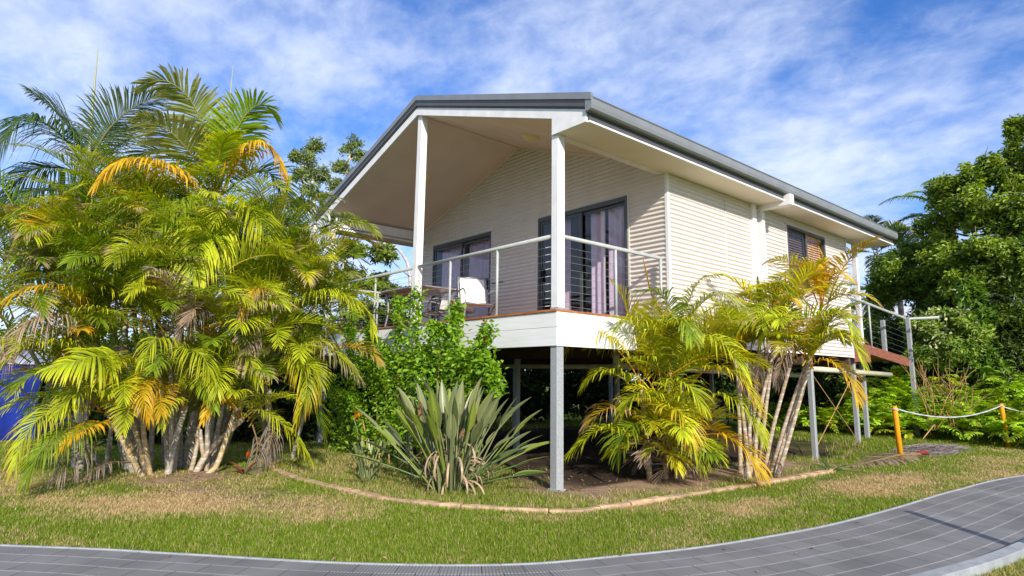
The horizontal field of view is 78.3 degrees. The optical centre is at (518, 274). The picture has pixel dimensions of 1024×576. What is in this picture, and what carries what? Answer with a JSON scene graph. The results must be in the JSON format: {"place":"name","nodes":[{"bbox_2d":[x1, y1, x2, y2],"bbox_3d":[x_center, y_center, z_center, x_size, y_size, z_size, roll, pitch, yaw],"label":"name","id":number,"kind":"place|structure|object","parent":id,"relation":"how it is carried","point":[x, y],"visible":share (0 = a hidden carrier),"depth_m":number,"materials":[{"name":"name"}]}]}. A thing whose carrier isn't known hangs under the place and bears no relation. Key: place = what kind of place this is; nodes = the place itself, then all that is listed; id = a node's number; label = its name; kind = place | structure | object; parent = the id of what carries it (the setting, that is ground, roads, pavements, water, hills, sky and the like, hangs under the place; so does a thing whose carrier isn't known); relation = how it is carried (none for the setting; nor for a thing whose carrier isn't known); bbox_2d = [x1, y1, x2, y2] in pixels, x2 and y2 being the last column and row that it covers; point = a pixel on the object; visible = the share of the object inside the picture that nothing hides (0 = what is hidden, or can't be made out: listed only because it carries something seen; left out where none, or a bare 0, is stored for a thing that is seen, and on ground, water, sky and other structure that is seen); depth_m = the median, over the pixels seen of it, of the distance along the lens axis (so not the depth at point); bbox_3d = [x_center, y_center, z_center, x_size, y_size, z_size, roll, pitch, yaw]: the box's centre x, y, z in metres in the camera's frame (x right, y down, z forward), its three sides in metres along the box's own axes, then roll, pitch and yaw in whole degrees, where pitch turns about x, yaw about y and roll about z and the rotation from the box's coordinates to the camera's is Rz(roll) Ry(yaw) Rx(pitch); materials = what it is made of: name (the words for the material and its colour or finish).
{"place":"outdoors","nodes":[
{"label":"outdoors","id":0,"kind":"place"},
{"bbox_2d":[0,476,1023,575],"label":"path","id":1,"kind":"structure","parent":0,"point":[972,522],"depth_m":4.88,"materials":[{"name":"grey concrete"}]},
{"bbox_2d":[0,380,1023,575],"bbox_3d":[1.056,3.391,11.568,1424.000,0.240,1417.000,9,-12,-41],"label":"ground","id":2,"kind":"structure","parent":0,"point":[592,466],"depth_m":8.60,"materials":[{"name":"soil"}]},
{"bbox_2d":[0,345,71,440],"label":"tent","id":3,"kind":"object","parent":2,"relation":"on","point":[8,420],"visible":0.18,"depth_m":12.96,"materials":[{"name":"blue fabric"}]},
{"bbox_2d":[0,50,178,467],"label":"feather palm","id":4,"kind":"object","parent":2,"relation":"on","point":[76,136],"visible":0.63,"depth_m":9.71,"materials":[{"name":"green plant"}]},
{"bbox_2d":[0,315,197,387],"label":"boundary hedge","id":5,"kind":"object","parent":2,"relation":"on","point":[109,333],"visible":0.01,"depth_m":30.57,"materials":[{"name":"green plant"}]},
{"bbox_2d":[0,139,241,498],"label":"golden cane palm","id":6,"kind":"object","parent":2,"relation":"on","point":[136,449],"visible":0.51,"depth_m":7.75,"materials":[{"name":"green plant"}]},
{"bbox_2d":[0,140,254,472],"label":"golden cane palm","id":7,"kind":"object","parent":2,"relation":"on","point":[44,309],"visible":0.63,"depth_m":8.09,"materials":[{"name":"green plant"}]},
{"bbox_2d":[24,165,310,473],"bbox_3d":[-5.076,0.634,9.136,3.546,4.453,3.645,9,-12,-41],"label":"golden cane palm","id":8,"kind":"object","parent":2,"relation":"on","point":[171,427],"visible":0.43,"depth_m":8.44,"materials":[{"name":"green plant"}]},
{"bbox_2d":[87,62,301,467],"bbox_3d":[-4.821,-0.339,9.668,2.951,6.481,2.880,6,-11,-29],"label":"tall cane palm","id":9,"kind":"object","parent":2,"relation":"on","point":[216,136],"visible":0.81,"depth_m":9.34,"materials":[{"name":"green plant"}]},
{"bbox_2d":[45,331,364,446],"bbox_3d":[-6.400,2.562,13.275,6.097,2.792,2.063,4,-10,-19],"label":"garden shrubbery","id":10,"kind":"object","parent":2,"relation":"on","point":[309,428],"visible":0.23,"depth_m":13.16,"materials":[{"name":"green plant"}]},
{"bbox_2d":[61,147,408,462],"bbox_3d":[-4.111,0.532,9.325,4.644,4.766,3.386,9,-12,-41],"label":"golden cane palm","id":11,"kind":"object","parent":2,"relation":"on","point":[299,275],"visible":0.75,"depth_m":9.11,"materials":[{"name":"green plant"}]},
{"bbox_2d":[229,450,261,473],"bbox_3d":[-3.841,2.631,8.809,0.494,0.373,0.560,9,-12,-41],"label":"bromeliad","id":12,"kind":"object","parent":2,"relation":"on","point":[240,469],"visible":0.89,"depth_m":8.77,"materials":[{"name":"green plant"}]},
{"bbox_2d":[139,152,383,473],"bbox_3d":[-4.167,0.676,9.845,3.744,4.992,3.337,9,-12,-41],"label":"golden cane palm","id":13,"kind":"object","parent":2,"relation":"on","point":[213,448],"visible":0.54,"depth_m":9.19,"materials":[{"name":"green plant"}]},
{"bbox_2d":[287,136,332,314],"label":"gum tree","id":14,"kind":"object","parent":2,"relation":"on","point":[319,176],"visible":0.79,"depth_m":39.10,"materials":[{"name":"green plant"}]},
{"bbox_2d":[325,131,367,318],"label":"gum tree","id":15,"kind":"object","parent":2,"relation":"on","point":[342,166],"visible":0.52,"depth_m":42.90,"materials":[{"name":"green plant"}]},
{"bbox_2d":[286,223,411,321],"bbox_3d":[-5.386,1.276,19.450,4.642,6.450,2.474,3,-10,-12],"label":"paperbark tree","id":16,"kind":"object","parent":2,"relation":"on","point":[386,253],"visible":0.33,"depth_m":19.63,"materials":[{"name":"green plant"}]},
{"bbox_2d":[349,409,387,481],"bbox_3d":[-2.012,2.270,8.411,0.520,0.997,0.860,5,-10,-22],"label":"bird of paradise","id":17,"kind":"object","parent":2,"relation":"on","point":[368,474],"visible":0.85,"depth_m":8.45,"materials":[{"name":"green plant"}]},
{"bbox_2d":[94,447,670,507],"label":"leaf litter","id":18,"kind":"object","parent":2,"relation":"on","point":[385,482],"visible":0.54,"depth_m":7.96,"materials":[{"name":"brown plant"}]},
{"bbox_2d":[324,285,508,469],"bbox_3d":[-2.027,1.713,10.166,0.686,3.044,5.884,8,-12,-37],"label":"hibiscus shrub","id":19,"kind":"object","parent":2,"relation":"on","point":[421,363],"visible":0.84,"depth_m":9.88,"materials":[{"name":"green plant"}]},
{"bbox_2d":[346,374,549,494],"bbox_3d":[-0.855,1.987,8.012,2.436,1.457,1.932,-4,-11,29],"label":"plant","id":20,"kind":"object","parent":2,"relation":"on","point":[453,468],"visible":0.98,"depth_m":7.66,"materials":[{"name":"green plant"}]},
{"bbox_2d":[0,413,1023,575],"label":"grass","id":21,"kind":"structure","parent":2,"relation":"on","point":[799,433],"depth_m":6.57,"materials":[{"name":"green plant"}]},
{"bbox_2d":[0,475,1023,565],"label":"path edging","id":22,"kind":"object","parent":2,"relation":"on","point":[493,564],"visible":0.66,"depth_m":4.92,"materials":[{"name":"concrete"}]},
{"bbox_2d":[27,456,1001,575],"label":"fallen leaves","id":23,"kind":"object","parent":2,"relation":"on","point":[585,535],"visible":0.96,"depth_m":6.42,"materials":[{"name":"brown plant"}]},
{"bbox_2d":[207,302,851,432],"bbox_3d":[0.652,2.888,18.476,17.568,3.883,6.022,2,-9,-10],"label":"hedge","id":24,"kind":"object","parent":2,"relation":"on","point":[533,382],"visible":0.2,"depth_m":19.11,"materials":[{"name":"green plant"}]},
{"bbox_2d":[267,458,836,513],"bbox_3d":[0.408,2.771,8.259,8.820,0.125,3.580,0,-9,3],"label":"garden edging","id":25,"kind":"object","parent":2,"relation":"on","point":[632,503],"visible":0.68,"depth_m":7.18,"materials":[{"name":"stone"}]},
{"bbox_2d":[313,92,938,491],"bbox_3d":[3.108,0.809,15.223,13.330,6.710,8.617,9,-12,-41],"label":"cabin","id":26,"kind":"object","parent":2,"relation":"on","point":[545,216],"visible":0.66,"depth_m":11.55,"materials":[{"name":"white paint"}]},
{"bbox_2d":[380,285,457,326],"bbox_3d":[-1.910,0.665,11.906,0.938,0.734,1.498,9,-12,-41],"label":"patio table","id":27,"kind":"object","parent":26,"relation":"on","point":[429,292],"visible":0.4,"depth_m":11.93,"materials":[{"name":"brown wood"}]},
{"bbox_2d":[421,287,457,319],"bbox_3d":[-1.696,0.716,12.893,0.735,0.963,0.618,7,-12,-36],"label":"patio chair","id":28,"kind":"object","parent":26,"relation":"on","point":[443,302],"visible":0.51,"depth_m":13.01,"materials":[{"name":"white fabric"}]},
{"bbox_2d":[435,295,475,319],"bbox_3d":[-1.187,0.647,12.438,0.735,0.963,0.618,-3,-10,23],"label":"patio chair","id":29,"kind":"object","parent":26,"relation":"on","point":[468,311],"visible":0.2,"depth_m":12.31,"materials":[{"name":"white fabric"}]},
{"bbox_2d":[430,230,502,320],"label":"sliding door","id":30,"kind":"structure","parent":26,"relation":"in","point":[480,242],"depth_m":14.08,"materials":[{"name":"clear glass"}]},
{"bbox_2d":[456,277,495,318],"bbox_3d":[-0.775,0.477,11.377,0.618,0.963,0.736,4,-10,-19],"label":"patio chair","id":31,"kind":"object","parent":26,"relation":"on","point":[471,291],"visible":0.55,"depth_m":11.65,"materials":[{"name":"white fabric"}]},
{"bbox_2d":[536,193,630,316],"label":"sliding door","id":32,"kind":"structure","parent":26,"relation":"in","point":[618,208],"depth_m":11.17,"materials":[{"name":"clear glass"}]},
{"bbox_2d":[784,223,828,295],"bbox_3d":[6.049,-0.288,13.245,1.860,1.320,0.160,9,-12,-41],"label":"window","id":33,"kind":"structure","parent":26,"relation":"in","point":[806,235],"depth_m":13.24,"materials":[{"name":"metal"}]},
{"bbox_2d":[563,260,774,488],"bbox_3d":[2.124,1.455,8.882,2.822,3.457,2.677,9,-12,-41],"label":"bushy palm","id":34,"kind":"object","parent":2,"relation":"on","point":[667,355],"visible":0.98,"depth_m":8.67,"materials":[{"name":"plant"}]},
{"bbox_2d":[672,235,882,478],"bbox_3d":[3.916,1.347,9.549,3.114,3.659,2.856,-3,-10,21],"label":"ringed cane palm","id":35,"kind":"object","parent":2,"relation":"on","point":[759,324],"visible":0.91,"depth_m":9.36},
{"bbox_2d":[814,458,850,471],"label":"grass weed","id":36,"kind":"object","parent":2,"relation":"on","point":[828,467],"depth_m":9.73,"materials":[{"name":"green plant"}]},
{"bbox_2d":[850,283,904,354],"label":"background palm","id":37,"kind":"object","parent":2,"relation":"on","point":[900,309],"visible":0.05,"depth_m":21.83,"materials":[{"name":"green plant"}]},
{"bbox_2d":[847,214,924,319],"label":"background palm","id":38,"kind":"object","parent":2,"relation":"on","point":[901,228],"visible":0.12,"depth_m":23.24,"materials":[{"name":"green plant"}]},
{"bbox_2d":[846,450,929,468],"bbox_3d":[6.497,3.268,11.075,2.921,0.226,0.938,9,-12,-41],"label":"fallen frond","id":39,"kind":"object","parent":2,"relation":"on","point":[920,452],"visible":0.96,"depth_m":10.98,"materials":[{"name":"brown plant"}]},
{"bbox_2d":[756,365,1023,447],"bbox_3d":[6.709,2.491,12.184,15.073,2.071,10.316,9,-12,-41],"label":"ferns","id":40,"kind":"object","parent":2,"relation":"on","point":[879,408],"visible":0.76,"depth_m":15.80,"materials":[{"name":"green plant"}]},
{"bbox_2d":[891,406,903,460],"bbox_3d":[6.907,2.937,11.469,0.135,1.062,0.148,9,-12,-41],"label":"bollard","id":41,"kind":"object","parent":2,"relation":"on","point":[894,409],"visible":0.91,"depth_m":11.45,"materials":[{"name":"yellow paint"}]},
{"bbox_2d":[897,405,1000,417],"bbox_3d":[8.839,2.793,12.777,4.509,0.231,0.028,7,-11,-32],"label":"rope","id":42,"kind":"object","parent":41,"relation":"attached to","point":[951,416],"visible":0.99,"depth_m":12.65,"materials":[{"name":"white fabric"}]},
{"bbox_2d":[852,237,965,342],"bbox_3d":[12.349,1.708,19.563,2.579,6.057,3.618,9,-12,-41],"label":"lilly pilly tree","id":43,"kind":"object","parent":2,"relation":"on","point":[899,276],"visible":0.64,"depth_m":19.71,"materials":[{"name":"green plant"}]},
{"bbox_2d":[875,442,975,456],"bbox_3d":[8.637,3.593,13.046,3.144,0.158,1.292,9,-12,-41],"label":"mulch heap","id":44,"kind":"object","parent":2,"relation":"on","point":[934,448],"visible":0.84,"depth_m":12.74,"materials":[{"name":"grey plant"}]},
{"bbox_2d":[847,315,1023,430],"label":"clipped hedge","id":45,"kind":"object","parent":2,"relation":"on","point":[880,365],"visible":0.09,"depth_m":19.12,"materials":[{"name":"green plant"}]},
{"bbox_2d":[878,176,997,235],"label":"background palm","id":46,"kind":"object","parent":2,"relation":"on","point":[909,195],"visible":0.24,"depth_m":23.15,"materials":[{"name":"green plant"}]},
{"bbox_2d":[902,359,991,442],"bbox_3d":[10.085,2.916,14.845,1.908,1.950,1.844,-1,-10,13],"label":"dry shrub","id":47,"kind":"object","parent":2,"relation":"on","point":[948,397],"visible":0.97,"depth_m":14.85,"materials":[{"name":"plant"}]},
{"bbox_2d":[897,306,998,435],"bbox_3d":[11.312,2.482,16.522,2.112,3.510,2.309,9,-12,-41],"label":"flowering shrub","id":48,"kind":"object","parent":2,"relation":"on","point":[948,332],"visible":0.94,"depth_m":16.46,"materials":[{"name":"green plant"}]},
{"bbox_2d":[906,113,1023,376],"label":"broadleaf tree","id":49,"kind":"object","parent":2,"relation":"on","point":[964,204],"visible":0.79,"depth_m":17.87,"materials":[{"name":"green plant"}]},
{"bbox_2d":[910,539,1023,575],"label":"path kerb","id":50,"kind":"structure","parent":2,"relation":"on","point":[988,562],"depth_m":4.69,"materials":[{"name":"concrete"}]},
{"bbox_2d":[950,273,1016,431],"bbox_3d":[12.123,2.079,16.506,1.474,4.315,1.797,-5,-11,30],"label":"upright leafy shrub","id":51,"kind":"object","parent":2,"relation":"on","point":[972,296],"visible":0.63,"depth_m":16.36,"materials":[{"name":"green plant"}]},
{"bbox_2d":[977,267,1023,404],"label":"twiggy tree","id":52,"kind":"object","parent":2,"relation":"on","point":[1010,346],"visible":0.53,"depth_m":16.14,"materials":[{"name":"green plant"}]},
{"bbox_2d":[999,403,1010,446],"bbox_3d":[10.772,3.383,13.940,0.135,1.030,0.163,9,-12,-41],"label":"bollard","id":53,"kind":"object","parent":2,"relation":"on","point":[1003,416],"visible":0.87,"depth_m":13.94,"materials":[{"name":"yellow paint"}]},
{"bbox_2d":[0,0,1023,380],"label":"sky","id":54,"kind":"structure","parent":0,"point":[853,105],"materials":[{"name":"blue"}]},
{"bbox_2d":[826,305,915,387],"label":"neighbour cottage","id":55,"kind":"structure","parent":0,"point":[906,308],"depth_m":27.58,"materials":[{"name":"white brick"}]}
]}

